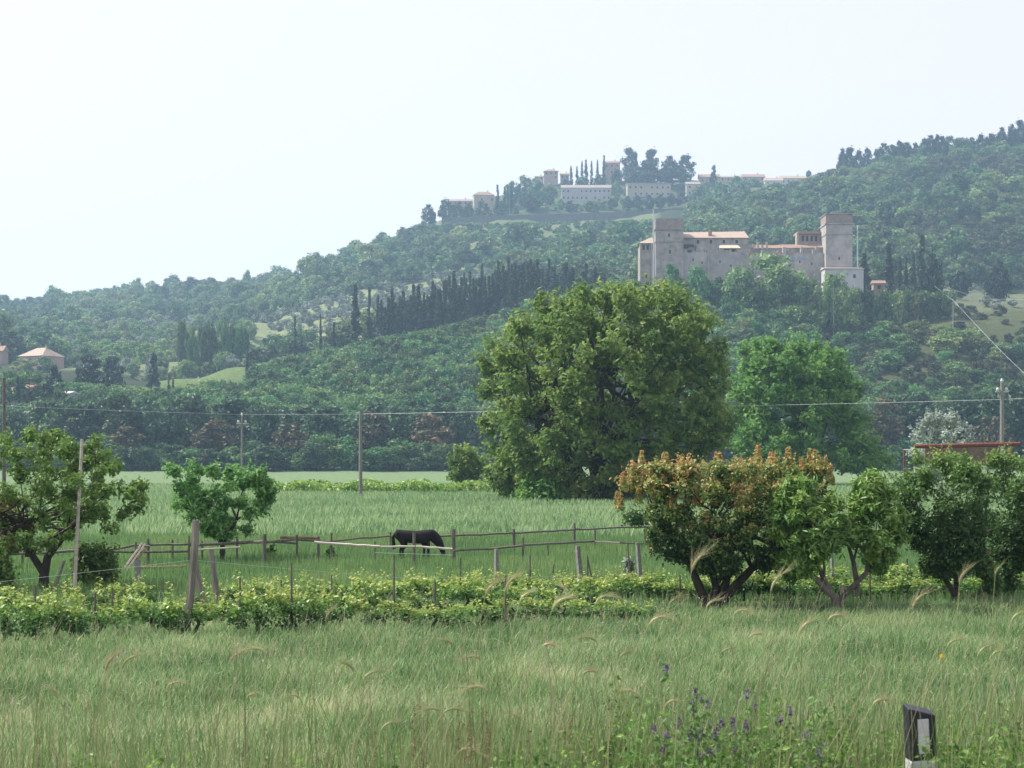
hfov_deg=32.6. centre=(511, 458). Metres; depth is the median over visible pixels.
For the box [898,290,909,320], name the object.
oak tree
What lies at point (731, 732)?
purple flower plant
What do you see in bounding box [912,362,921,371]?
scrub bush
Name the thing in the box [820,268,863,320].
castle annex
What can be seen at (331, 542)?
paddock fence
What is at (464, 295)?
cypress tree
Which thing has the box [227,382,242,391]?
oak tree
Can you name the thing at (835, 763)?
leafy weed
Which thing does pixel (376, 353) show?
oak tree
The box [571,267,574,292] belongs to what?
cypress tree
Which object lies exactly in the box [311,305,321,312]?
olive tree
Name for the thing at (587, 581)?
grapevine
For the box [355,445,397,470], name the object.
oak tree
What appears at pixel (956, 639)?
wild barley
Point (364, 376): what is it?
oak tree
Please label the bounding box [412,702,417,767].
sorrel stem
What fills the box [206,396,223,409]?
oak tree
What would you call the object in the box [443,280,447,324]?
cypress tree
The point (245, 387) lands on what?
oak tree
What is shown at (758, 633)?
wild barley
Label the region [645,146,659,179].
pine tree
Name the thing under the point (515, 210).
hill tree
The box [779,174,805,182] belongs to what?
village house
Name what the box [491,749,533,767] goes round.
leafy weed
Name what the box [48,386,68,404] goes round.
oak tree
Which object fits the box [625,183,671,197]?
flat house
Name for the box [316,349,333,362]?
oak tree
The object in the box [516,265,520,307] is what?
cypress tree
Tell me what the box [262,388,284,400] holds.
oak tree
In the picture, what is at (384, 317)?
cypress tree
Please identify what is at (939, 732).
bank grass
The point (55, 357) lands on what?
farm house
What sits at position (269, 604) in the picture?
grapevine
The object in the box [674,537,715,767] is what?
wild barley
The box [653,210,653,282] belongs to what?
flagpole
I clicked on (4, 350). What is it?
farm house
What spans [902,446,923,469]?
edge tree
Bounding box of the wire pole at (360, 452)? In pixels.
[359,411,361,495]
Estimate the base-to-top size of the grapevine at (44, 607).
1.264 m
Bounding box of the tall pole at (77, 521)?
[73,439,83,588]
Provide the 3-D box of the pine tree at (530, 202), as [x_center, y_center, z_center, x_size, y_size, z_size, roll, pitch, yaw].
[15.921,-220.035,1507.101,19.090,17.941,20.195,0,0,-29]
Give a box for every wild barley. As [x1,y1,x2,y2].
[41,682,65,759]
[99,646,151,761]
[100,645,126,767]
[141,676,191,762]
[212,644,247,767]
[224,688,264,767]
[237,639,310,767]
[275,687,324,763]
[320,603,336,763]
[335,657,373,763]
[336,663,388,765]
[369,710,408,767]
[412,698,475,766]
[412,701,475,767]
[434,635,481,767]
[443,673,533,767]
[448,739,488,764]
[455,646,516,749]
[463,567,510,766]
[489,638,561,767]
[493,564,525,760]
[495,586,537,767]
[505,709,532,750]
[515,586,584,767]
[548,664,606,767]
[550,579,588,765]
[565,588,616,759]
[565,627,634,744]
[591,648,639,763]
[605,606,682,766]
[612,594,640,766]
[615,684,658,767]
[633,591,687,767]
[645,695,685,754]
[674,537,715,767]
[678,594,723,756]
[690,603,756,723]
[699,640,743,723]
[700,625,771,752]
[757,564,799,762]
[778,607,852,766]
[779,608,827,767]
[843,691,899,766]
[892,579,938,765]
[922,631,972,707]
[951,561,978,767]
[956,636,1016,760]
[956,645,1010,741]
[977,606,1023,767]
[990,558,1007,686]
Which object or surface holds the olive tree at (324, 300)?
on the ground at (988, 328)
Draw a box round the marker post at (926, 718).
[903,703,936,767]
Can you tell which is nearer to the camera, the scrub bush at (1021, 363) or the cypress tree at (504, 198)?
the scrub bush at (1021, 363)
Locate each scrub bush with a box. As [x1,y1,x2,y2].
[820,333,830,342]
[824,319,832,326]
[824,325,834,333]
[847,325,859,336]
[849,321,863,331]
[855,352,867,362]
[858,371,865,378]
[862,359,879,368]
[863,324,876,333]
[866,343,880,351]
[868,348,880,357]
[870,368,883,379]
[890,327,901,336]
[896,357,909,367]
[899,325,908,336]
[899,366,913,380]
[906,376,919,386]
[907,330,925,342]
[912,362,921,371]
[916,372,926,381]
[920,357,930,366]
[923,332,938,345]
[925,328,939,339]
[925,353,935,362]
[927,363,942,376]
[931,372,946,383]
[937,380,953,389]
[949,352,957,360]
[950,321,965,327]
[956,311,970,319]
[957,307,969,315]
[957,338,966,352]
[965,305,977,312]
[965,363,975,374]
[968,348,984,360]
[971,312,988,319]
[971,360,985,369]
[984,359,997,370]
[989,335,998,341]
[990,311,1002,315]
[997,305,1007,313]
[998,362,1010,373]
[999,319,1008,324]
[1001,366,1012,377]
[1003,333,1014,342]
[1009,365,1022,377]
[1016,360,1023,369]
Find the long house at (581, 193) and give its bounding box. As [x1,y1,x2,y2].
[561,184,611,201]
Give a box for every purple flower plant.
[644,663,675,767]
[669,702,709,767]
[670,725,693,767]
[674,688,717,767]
[684,733,706,767]
[686,705,715,767]
[694,696,730,767]
[703,689,756,767]
[705,718,731,767]
[717,703,761,767]
[719,717,737,765]
[728,728,762,764]
[773,706,816,767]
[793,723,830,762]
[801,733,828,767]
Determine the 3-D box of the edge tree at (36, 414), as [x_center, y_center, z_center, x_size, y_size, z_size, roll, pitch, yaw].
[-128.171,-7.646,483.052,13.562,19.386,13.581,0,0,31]
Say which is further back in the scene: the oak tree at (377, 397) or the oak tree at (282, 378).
the oak tree at (282, 378)
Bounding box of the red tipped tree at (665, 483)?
[609,445,841,608]
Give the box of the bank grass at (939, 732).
[0,663,1023,767]
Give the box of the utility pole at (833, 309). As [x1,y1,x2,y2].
[833,283,833,335]
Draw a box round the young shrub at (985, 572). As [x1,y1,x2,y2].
[969,547,1006,600]
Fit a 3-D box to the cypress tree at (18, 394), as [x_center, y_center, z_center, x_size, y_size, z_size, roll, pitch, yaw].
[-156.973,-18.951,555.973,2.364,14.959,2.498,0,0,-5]
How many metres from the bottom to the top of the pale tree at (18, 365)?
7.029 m
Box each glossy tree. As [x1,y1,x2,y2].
[880,441,1003,603]
[975,442,1023,592]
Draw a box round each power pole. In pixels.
[2,378,5,487]
[236,413,247,494]
[995,378,1008,501]
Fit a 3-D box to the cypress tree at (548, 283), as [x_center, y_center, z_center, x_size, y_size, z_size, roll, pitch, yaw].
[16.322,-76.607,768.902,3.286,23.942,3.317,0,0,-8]
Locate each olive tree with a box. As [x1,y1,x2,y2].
[259,314,266,322]
[265,315,274,323]
[272,322,284,331]
[274,314,282,320]
[276,308,285,316]
[283,307,291,315]
[283,317,293,326]
[285,322,294,331]
[293,304,299,311]
[296,324,304,330]
[299,312,312,322]
[300,309,310,316]
[302,301,311,308]
[303,317,313,325]
[308,300,317,307]
[310,325,318,331]
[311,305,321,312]
[311,314,319,320]
[315,297,321,304]
[319,324,327,332]
[321,295,330,303]
[321,310,331,319]
[323,317,332,325]
[325,301,333,309]
[331,309,337,317]
[335,304,346,313]
[335,309,344,319]
[337,299,345,304]
[341,312,350,317]
[343,295,352,302]
[346,302,351,310]
[357,299,365,307]
[358,291,364,298]
[371,300,375,308]
[378,282,387,289]
[422,275,432,281]
[436,271,446,278]
[438,278,446,288]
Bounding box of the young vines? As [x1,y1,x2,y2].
[222,478,500,492]
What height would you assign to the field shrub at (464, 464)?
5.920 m
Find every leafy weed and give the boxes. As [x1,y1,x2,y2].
[45,751,85,767]
[66,755,111,767]
[86,751,94,767]
[141,749,154,767]
[146,752,191,767]
[148,738,174,767]
[292,754,310,767]
[376,744,403,767]
[482,745,525,767]
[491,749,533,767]
[494,733,561,767]
[498,724,580,767]
[530,739,582,767]
[555,730,573,767]
[556,725,593,765]
[576,731,606,767]
[595,708,643,767]
[601,673,640,765]
[608,718,648,767]
[616,692,661,767]
[631,745,654,767]
[662,746,700,767]
[665,739,713,767]
[667,731,685,767]
[671,740,689,767]
[700,740,748,767]
[718,742,741,766]
[741,723,811,767]
[741,739,794,767]
[752,693,817,767]
[752,732,819,767]
[768,686,799,765]
[785,750,803,767]
[807,696,861,767]
[807,731,848,767]
[809,731,829,767]
[822,663,864,767]
[826,741,852,765]
[829,736,879,767]
[839,732,888,767]
[841,721,880,767]
[864,720,900,767]
[864,746,900,767]
[898,736,942,767]
[925,736,969,767]
[936,709,961,763]
[938,727,968,767]
[953,743,969,766]
[960,728,990,767]
[961,747,1012,767]
[962,717,1016,767]
[963,699,1008,756]
[963,750,985,767]
[966,717,989,767]
[971,731,1007,767]
[977,750,1020,767]
[978,696,1023,767]
[986,735,1023,767]
[993,722,1023,767]
[995,708,1023,767]
[998,727,1020,767]
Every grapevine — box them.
[0,582,39,624]
[0,584,46,642]
[0,586,17,604]
[15,583,89,640]
[31,582,88,623]
[54,598,142,636]
[60,577,115,606]
[77,582,149,625]
[101,572,157,609]
[114,581,190,633]
[131,596,198,621]
[154,593,238,633]
[184,578,242,603]
[193,587,251,621]
[220,570,278,601]
[223,576,296,635]
[230,575,273,599]
[230,583,303,613]
[258,575,330,631]
[267,569,319,594]
[274,578,327,601]
[288,588,353,614]
[306,583,377,625]
[316,567,371,600]
[336,569,401,615]
[340,573,387,594]
[356,594,419,625]
[361,574,412,599]
[385,573,429,595]
[389,583,451,612]
[396,567,453,598]
[405,598,460,626]
[423,572,473,592]
[436,569,493,607]
[445,570,491,601]
[446,594,507,626]
[470,578,540,609]
[472,567,522,589]
[476,578,532,599]
[490,590,545,622]
[502,569,547,589]
[527,579,588,610]
[528,570,574,601]
[536,595,589,620]
[549,570,597,587]
[560,572,613,591]
[561,569,624,606]
[573,594,633,620]
[583,568,621,588]
[605,570,660,599]
[607,566,653,599]
[608,598,672,619]
[620,567,677,586]
[643,575,692,600]
[644,574,695,598]
[686,574,740,596]
[687,581,730,597]
[704,566,754,585]
[730,570,774,598]
[731,570,772,596]
[758,573,808,598]
[758,574,812,595]
[771,569,828,585]
[801,572,844,599]
[807,571,860,595]
[815,563,851,582]
[834,573,873,599]
[850,579,899,600]
[857,565,895,582]
[871,564,919,593]
[879,574,929,599]
[889,564,936,583]
[907,575,953,590]
[918,576,973,598]
[962,577,1014,596]
[1004,576,1023,596]
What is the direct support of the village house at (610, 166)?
on the ground at (988, 328)
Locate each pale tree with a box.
[9,358,37,370]
[142,347,157,362]
[869,291,886,324]
[887,289,907,324]
[906,292,923,320]
[925,292,939,319]
[941,290,960,318]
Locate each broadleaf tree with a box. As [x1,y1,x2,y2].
[469,272,744,500]
[724,327,899,483]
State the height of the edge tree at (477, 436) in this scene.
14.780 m
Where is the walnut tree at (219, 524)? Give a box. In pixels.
[161,456,279,561]
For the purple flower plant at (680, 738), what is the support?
on the ground at (988, 328)
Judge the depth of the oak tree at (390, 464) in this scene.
460.29 m
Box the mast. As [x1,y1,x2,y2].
[857,225,857,267]
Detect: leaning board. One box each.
[124,542,142,566]
[126,543,145,569]
[126,548,139,568]
[129,547,146,572]
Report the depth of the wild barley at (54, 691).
8.66 m
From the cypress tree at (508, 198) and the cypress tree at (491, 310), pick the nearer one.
the cypress tree at (491, 310)
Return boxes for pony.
[392,529,445,558]
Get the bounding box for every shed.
[58,391,78,401]
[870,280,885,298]
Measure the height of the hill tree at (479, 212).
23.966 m
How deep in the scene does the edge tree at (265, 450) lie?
458.14 m
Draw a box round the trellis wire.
[2,560,624,581]
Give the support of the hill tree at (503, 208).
on the ground at (988, 328)
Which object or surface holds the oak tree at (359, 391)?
on the ground at (988, 328)
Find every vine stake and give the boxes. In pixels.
[34,585,35,628]
[94,592,95,628]
[111,587,113,628]
[239,577,240,622]
[290,562,292,625]
[393,555,394,621]
[434,580,435,607]
[504,576,506,623]
[529,555,530,589]
[627,542,630,572]
[679,575,680,606]
[789,580,790,604]
[869,572,870,600]
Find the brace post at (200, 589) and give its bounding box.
[196,564,207,614]
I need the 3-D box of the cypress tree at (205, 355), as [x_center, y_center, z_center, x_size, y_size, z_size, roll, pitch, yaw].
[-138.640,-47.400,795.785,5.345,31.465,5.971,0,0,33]
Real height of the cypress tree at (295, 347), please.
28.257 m
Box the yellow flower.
[939,654,944,747]
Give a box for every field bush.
[0,543,21,590]
[65,540,123,589]
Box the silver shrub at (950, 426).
[905,407,977,486]
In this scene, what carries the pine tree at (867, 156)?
on the ground at (988, 328)
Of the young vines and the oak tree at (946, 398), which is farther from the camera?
the oak tree at (946, 398)
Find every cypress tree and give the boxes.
[0,382,7,404]
[15,376,20,402]
[73,368,81,382]
[105,369,110,386]
[167,374,170,389]
[245,343,248,378]
[293,316,296,355]
[319,314,321,349]
[332,323,336,346]
[349,284,362,344]
[366,288,372,344]
[375,294,379,337]
[378,300,384,336]
[382,307,386,336]
[384,297,392,336]
[390,287,395,334]
[397,296,402,333]
[401,290,406,332]
[403,300,407,333]
[404,300,411,331]
[407,295,412,331]
[411,283,415,330]
[412,297,416,331]
[414,284,421,330]
[417,300,424,331]
[421,292,426,330]
[425,296,433,328]
[426,295,428,317]
[430,281,435,323]
[433,289,441,328]
[438,288,444,324]
[442,281,446,325]
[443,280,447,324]
[446,276,451,323]
[448,285,455,322]
[449,271,458,322]
[456,285,463,321]
[460,277,463,312]
[462,272,467,319]
[465,278,467,318]
[466,270,473,318]
[471,278,474,314]
[473,278,478,316]
[475,278,484,318]
[480,264,484,315]
[483,276,487,315]
[485,275,491,315]
[489,273,495,316]
[491,269,499,310]
[494,259,500,315]
[495,185,499,209]
[499,272,502,302]
[500,265,506,317]
[502,270,508,308]
[503,187,505,211]
[507,185,508,213]
[507,256,510,307]
[509,182,512,213]
[509,263,515,308]
[511,263,518,307]
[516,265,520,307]
[517,264,525,306]
[523,262,526,300]
[524,262,531,301]
[526,259,534,299]
[532,264,535,296]
[533,259,540,299]
[537,267,540,296]
[540,268,545,299]
[546,258,550,303]
[548,266,552,303]
[550,265,558,298]
[555,275,559,294]
[558,274,563,296]
[561,263,565,290]
[563,262,568,292]
[566,271,573,293]
[569,166,572,184]
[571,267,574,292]
[575,166,578,182]
[580,161,583,175]
[582,263,588,283]
[584,160,587,179]
[590,161,593,184]
[592,266,597,285]
[602,155,605,184]
[602,273,606,284]
[860,252,871,296]
[884,242,894,293]
[896,257,903,290]
[903,255,908,314]
[910,252,916,292]
[916,234,925,311]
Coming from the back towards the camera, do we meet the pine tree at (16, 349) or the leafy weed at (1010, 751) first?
the pine tree at (16, 349)
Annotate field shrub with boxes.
[443,441,489,482]
[479,459,522,499]
[510,470,571,503]
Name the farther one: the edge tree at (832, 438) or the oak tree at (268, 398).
the oak tree at (268, 398)
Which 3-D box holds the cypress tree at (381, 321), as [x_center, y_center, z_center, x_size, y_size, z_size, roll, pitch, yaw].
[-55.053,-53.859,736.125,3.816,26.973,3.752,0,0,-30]
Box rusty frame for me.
[904,442,1020,500]
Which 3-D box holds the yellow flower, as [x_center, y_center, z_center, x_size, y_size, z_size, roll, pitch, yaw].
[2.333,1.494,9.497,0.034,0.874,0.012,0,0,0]
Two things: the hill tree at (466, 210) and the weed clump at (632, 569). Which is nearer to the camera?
the weed clump at (632, 569)
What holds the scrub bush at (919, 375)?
on the ground at (988, 328)
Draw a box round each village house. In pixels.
[449,198,472,217]
[473,190,494,213]
[534,174,543,183]
[543,168,557,185]
[560,172,569,184]
[605,159,619,184]
[685,180,700,198]
[697,174,719,184]
[720,174,740,183]
[741,173,765,183]
[763,176,783,183]
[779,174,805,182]
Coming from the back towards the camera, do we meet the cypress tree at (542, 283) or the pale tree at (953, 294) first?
the cypress tree at (542, 283)
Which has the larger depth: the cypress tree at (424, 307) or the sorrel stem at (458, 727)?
the cypress tree at (424, 307)
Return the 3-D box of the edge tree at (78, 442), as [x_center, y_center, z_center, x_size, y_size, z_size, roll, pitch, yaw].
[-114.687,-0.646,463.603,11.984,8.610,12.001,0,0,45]
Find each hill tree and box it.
[131,277,143,290]
[437,197,451,217]
[451,201,462,216]
[462,202,474,216]
[474,200,489,215]
[493,200,508,214]
[502,180,519,205]
[512,207,518,214]
[514,175,531,203]
[527,178,543,201]
[535,189,549,205]
[541,183,558,204]
[555,199,565,209]
[558,178,570,195]
[575,174,589,184]
[583,200,594,211]
[592,174,606,184]
[592,198,607,210]
[607,197,617,209]
[611,179,619,200]
[688,185,710,198]
[700,180,711,194]
[709,180,738,196]
[728,176,747,189]
[730,182,749,194]
[746,177,763,187]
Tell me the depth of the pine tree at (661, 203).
1506.66 m
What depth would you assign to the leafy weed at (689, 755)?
7.64 m
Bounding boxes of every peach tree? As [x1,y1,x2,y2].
[763,471,862,609]
[838,465,915,606]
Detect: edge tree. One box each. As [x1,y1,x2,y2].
[0,408,34,445]
[0,410,29,448]
[20,396,71,447]
[22,456,55,468]
[56,402,100,451]
[70,441,96,469]
[72,394,116,440]
[96,391,141,451]
[112,446,147,470]
[128,395,166,447]
[131,404,186,465]
[161,392,211,459]
[166,443,191,466]
[182,400,228,444]
[202,447,237,470]
[212,395,251,461]
[230,402,280,446]
[245,444,285,471]
[247,405,305,468]
[283,402,325,445]
[298,441,327,470]
[300,401,348,458]
[323,410,389,453]
[349,451,375,470]
[356,399,400,444]
[380,403,417,463]
[402,457,422,470]
[405,404,434,442]
[416,401,468,459]
[450,406,502,459]
[469,407,503,442]
[499,400,538,435]
[637,421,663,459]
[678,411,713,458]
[707,400,745,462]
[764,397,789,444]
[779,395,832,452]
[823,398,864,444]
[842,404,890,453]
[874,391,919,447]
[895,390,935,439]
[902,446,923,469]
[909,400,962,443]
[948,391,981,435]
[959,391,1021,440]
[991,378,1023,454]
[1009,380,1023,454]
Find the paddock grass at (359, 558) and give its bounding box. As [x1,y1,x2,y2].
[0,529,1023,605]
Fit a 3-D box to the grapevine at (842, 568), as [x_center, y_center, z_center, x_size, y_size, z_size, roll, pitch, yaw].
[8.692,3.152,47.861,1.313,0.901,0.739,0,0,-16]
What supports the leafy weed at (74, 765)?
on the ground at (988, 328)
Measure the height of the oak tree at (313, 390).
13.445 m
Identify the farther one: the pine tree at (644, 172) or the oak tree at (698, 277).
the pine tree at (644, 172)
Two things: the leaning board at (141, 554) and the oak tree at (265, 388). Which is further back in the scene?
the oak tree at (265, 388)
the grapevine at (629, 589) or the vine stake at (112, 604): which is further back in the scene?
the grapevine at (629, 589)
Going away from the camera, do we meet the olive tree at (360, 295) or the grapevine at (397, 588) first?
the grapevine at (397, 588)
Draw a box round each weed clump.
[262,543,276,557]
[325,545,337,560]
[621,555,636,575]
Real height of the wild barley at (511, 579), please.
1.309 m
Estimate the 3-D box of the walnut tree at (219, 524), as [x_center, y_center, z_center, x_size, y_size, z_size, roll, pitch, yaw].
[-10.191,1.901,61.102,4.073,4.001,3.351,0,0,-26]
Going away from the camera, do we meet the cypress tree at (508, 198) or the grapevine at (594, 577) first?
the grapevine at (594, 577)
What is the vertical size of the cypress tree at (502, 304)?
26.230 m
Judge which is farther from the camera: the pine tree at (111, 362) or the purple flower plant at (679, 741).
the pine tree at (111, 362)
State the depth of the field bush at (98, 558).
47.72 m
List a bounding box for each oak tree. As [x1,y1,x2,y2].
[0,370,28,403]
[0,442,24,468]
[9,459,27,468]
[13,368,45,404]
[33,356,56,371]
[36,444,65,469]
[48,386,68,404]
[52,382,68,393]
[61,395,76,406]
[63,382,89,392]
[75,391,87,403]
[80,392,97,403]
[81,383,108,391]
[84,433,125,453]
[86,442,118,467]
[87,386,102,395]
[95,389,107,396]
[107,385,128,395]
[126,387,145,396]
[130,386,154,394]
[131,446,159,470]
[132,389,155,400]
[132,394,153,408]
[150,453,176,468]
[153,388,174,403]
[157,396,172,407]
[159,394,172,405]
[168,387,186,394]
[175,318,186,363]
[176,446,204,467]
[181,388,193,392]
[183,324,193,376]
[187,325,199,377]
[192,384,210,395]
[192,388,202,394]
[193,452,215,467]
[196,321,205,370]
[196,378,222,386]
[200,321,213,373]
[202,377,221,389]
[202,394,215,408]
[204,386,224,395]
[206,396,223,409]
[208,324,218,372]
[210,397,227,404]
[211,446,252,467]
[212,391,235,398]
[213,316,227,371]
[218,379,242,390]
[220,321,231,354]
[222,383,241,393]
[225,438,268,469]
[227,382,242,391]
[228,390,240,396]
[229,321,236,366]
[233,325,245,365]
[239,389,267,399]
[239,394,256,407]
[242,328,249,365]
[242,396,262,410]
[243,385,254,389]
[243,451,263,470]
[245,363,263,380]
[248,373,268,386]
[253,379,267,387]
[253,384,277,389]
[257,384,270,395]
[259,380,277,387]
[259,393,278,403]
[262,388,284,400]
[263,369,280,381]
[270,386,282,393]
[274,445,297,469]
[275,375,290,383]
[276,374,293,381]
[278,367,297,375]
[278,391,302,405]
[279,356,302,368]
[280,383,303,398]
[287,372,298,376]
[289,452,307,470]
[297,367,309,379]
[300,373,323,389]
[300,385,327,397]
[304,434,338,469]
[306,397,324,408]
[308,355,325,370]
[308,378,336,394]
[311,443,349,469]
[312,365,328,373]
[315,347,332,356]
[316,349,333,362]
[320,356,344,370]
[324,366,339,379]
[330,371,355,387]
[332,451,351,469]
[336,435,365,469]
[338,359,361,374]
[339,393,368,402]
[342,394,363,408]
[346,386,369,399]
[354,370,372,388]
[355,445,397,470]
[357,354,369,370]
[361,392,388,401]
[362,354,388,376]
[363,386,389,396]
[365,336,389,350]
[367,345,387,359]
[369,349,383,367]
[376,377,397,397]
[377,444,409,470]
[383,353,396,360]
[385,372,407,382]
[388,382,421,400]
[390,390,417,403]
[391,357,415,375]
[393,399,406,406]
[395,339,425,353]
[405,398,418,407]
[406,440,446,470]
[407,349,428,359]
[415,390,439,407]
[416,376,436,391]
[418,367,436,380]
[418,442,453,470]
[425,327,447,344]
[425,327,449,346]
[425,388,454,406]
[431,336,452,355]
[435,364,456,387]
[436,366,459,382]
[439,344,458,354]
[446,351,466,365]
[447,389,466,402]
[452,387,482,406]
[453,362,476,384]
[454,370,481,390]
[455,396,476,408]
[462,342,475,349]
[465,354,480,386]
[470,331,488,340]
[471,338,493,351]
[472,446,491,465]
[523,298,543,309]
[660,263,684,296]
[681,284,698,296]
[686,263,710,302]
[719,263,758,308]
[722,356,738,378]
[730,363,737,386]
[748,320,769,336]
[749,251,819,303]
[764,320,785,330]
[774,328,794,345]
[794,275,807,304]
[794,332,812,343]
[803,278,820,301]
[804,329,823,344]
[812,277,836,323]
[815,269,852,333]
[847,285,862,315]
[853,398,871,407]
[855,289,867,317]
[859,380,878,398]
[860,288,871,319]
[861,394,879,404]
[864,290,880,322]
[873,381,904,393]
[874,384,895,396]
[877,287,893,320]
[882,294,899,324]
[886,445,909,470]
[890,379,913,394]
[897,435,931,468]
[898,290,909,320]
[898,390,910,404]
[900,288,916,320]
[906,383,929,396]
[911,290,933,319]
[919,291,935,320]
[929,387,959,398]
[930,394,949,404]
[930,396,946,408]
[933,290,945,316]
[937,290,953,318]
[957,387,974,395]
[983,384,999,392]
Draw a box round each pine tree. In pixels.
[0,330,26,362]
[39,380,53,398]
[44,362,64,384]
[73,353,101,384]
[96,353,126,386]
[421,204,436,224]
[519,194,541,210]
[564,200,575,210]
[620,145,636,178]
[621,196,632,210]
[631,194,642,208]
[633,160,662,182]
[643,195,654,209]
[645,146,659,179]
[654,193,666,207]
[655,167,690,185]
[661,155,678,178]
[664,193,677,205]
[676,191,689,204]
[678,153,696,182]
[836,148,848,169]
[842,145,855,168]
[852,148,863,168]
[861,148,873,166]
[875,142,890,161]
[891,140,906,157]
[900,142,915,157]
[915,137,930,157]
[919,250,944,302]
[924,134,937,154]
[936,134,948,155]
[947,268,972,298]
[954,140,965,152]
[966,137,977,145]
[975,133,985,148]
[981,259,1015,301]
[982,133,996,148]
[994,126,1006,142]
[1005,124,1018,146]
[1012,117,1023,146]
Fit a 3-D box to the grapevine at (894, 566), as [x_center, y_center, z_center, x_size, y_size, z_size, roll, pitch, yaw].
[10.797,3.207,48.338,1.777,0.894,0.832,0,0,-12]
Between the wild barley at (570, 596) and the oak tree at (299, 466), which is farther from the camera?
the oak tree at (299, 466)
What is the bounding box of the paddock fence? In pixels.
[8,523,698,568]
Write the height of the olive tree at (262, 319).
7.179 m
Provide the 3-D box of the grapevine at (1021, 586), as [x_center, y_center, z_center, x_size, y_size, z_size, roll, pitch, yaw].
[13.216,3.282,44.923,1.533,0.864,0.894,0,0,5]
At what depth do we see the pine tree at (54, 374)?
583.98 m
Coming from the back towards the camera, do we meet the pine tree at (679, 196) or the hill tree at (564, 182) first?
the hill tree at (564, 182)
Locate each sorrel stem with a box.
[38,729,41,767]
[241,742,244,766]
[263,726,267,767]
[373,726,376,767]
[411,720,416,767]
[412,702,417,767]
[417,700,421,767]
[425,711,430,767]
[455,726,460,765]
[457,702,460,754]
[464,711,473,766]
[469,720,471,763]
[484,706,489,762]
[484,711,488,767]
[567,717,571,767]
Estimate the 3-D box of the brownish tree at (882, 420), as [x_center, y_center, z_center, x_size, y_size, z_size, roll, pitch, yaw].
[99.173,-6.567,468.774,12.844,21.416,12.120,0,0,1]
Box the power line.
[12,398,1023,414]
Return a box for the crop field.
[0,481,1022,537]
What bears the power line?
attached to the power pole at (241, 423)
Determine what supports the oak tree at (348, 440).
on the ground at (988, 328)
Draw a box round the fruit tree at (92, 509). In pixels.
[0,421,154,593]
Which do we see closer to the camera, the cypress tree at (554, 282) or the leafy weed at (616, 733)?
the leafy weed at (616, 733)
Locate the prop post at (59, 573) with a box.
[52,560,65,593]
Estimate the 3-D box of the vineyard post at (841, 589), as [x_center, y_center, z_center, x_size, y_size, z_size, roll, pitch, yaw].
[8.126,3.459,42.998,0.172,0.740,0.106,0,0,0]
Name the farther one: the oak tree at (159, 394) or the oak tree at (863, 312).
the oak tree at (863, 312)
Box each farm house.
[0,343,8,363]
[6,382,44,404]
[19,345,63,369]
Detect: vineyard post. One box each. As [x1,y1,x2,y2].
[135,560,140,585]
[182,520,198,634]
[208,549,219,603]
[494,549,498,588]
[575,546,583,592]
[635,542,641,576]
[830,556,833,576]
[839,585,844,603]
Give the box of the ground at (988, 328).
[0,158,1023,767]
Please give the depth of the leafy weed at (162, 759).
7.29 m
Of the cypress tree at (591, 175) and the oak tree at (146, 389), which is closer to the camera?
the oak tree at (146, 389)
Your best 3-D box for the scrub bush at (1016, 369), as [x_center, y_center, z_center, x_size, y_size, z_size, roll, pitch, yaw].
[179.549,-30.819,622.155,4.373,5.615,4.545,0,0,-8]
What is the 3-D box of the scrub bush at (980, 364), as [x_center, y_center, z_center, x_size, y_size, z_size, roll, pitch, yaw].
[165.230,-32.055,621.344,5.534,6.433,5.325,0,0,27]
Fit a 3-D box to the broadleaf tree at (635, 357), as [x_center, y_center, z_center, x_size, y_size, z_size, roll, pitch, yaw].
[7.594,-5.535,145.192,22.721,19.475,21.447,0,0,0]
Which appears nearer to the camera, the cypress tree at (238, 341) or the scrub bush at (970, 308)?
the scrub bush at (970, 308)
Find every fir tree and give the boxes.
[145,353,160,388]
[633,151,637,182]
[710,165,717,184]
[872,148,878,161]
[889,144,895,163]
[911,142,918,156]
[932,134,940,152]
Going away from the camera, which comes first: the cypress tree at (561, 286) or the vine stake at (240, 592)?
the vine stake at (240, 592)
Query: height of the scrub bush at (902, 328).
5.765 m
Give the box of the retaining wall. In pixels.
[442,208,684,226]
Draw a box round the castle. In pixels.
[636,213,852,294]
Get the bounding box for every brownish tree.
[110,426,145,463]
[187,417,238,469]
[268,423,308,469]
[352,409,394,468]
[409,412,456,468]
[860,395,905,462]
[970,416,1015,469]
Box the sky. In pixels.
[0,0,1023,300]
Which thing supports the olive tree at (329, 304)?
on the ground at (988, 328)
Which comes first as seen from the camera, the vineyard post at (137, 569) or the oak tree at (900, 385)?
the vineyard post at (137, 569)
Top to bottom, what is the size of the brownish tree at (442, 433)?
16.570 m
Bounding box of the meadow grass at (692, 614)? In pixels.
[0,592,1023,767]
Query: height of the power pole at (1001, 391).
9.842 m
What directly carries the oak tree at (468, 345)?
on the ground at (988, 328)
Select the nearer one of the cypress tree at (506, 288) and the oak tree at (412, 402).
the oak tree at (412, 402)
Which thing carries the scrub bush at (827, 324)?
on the ground at (988, 328)
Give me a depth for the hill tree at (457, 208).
1511.42 m
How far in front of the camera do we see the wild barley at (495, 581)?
7.16 m

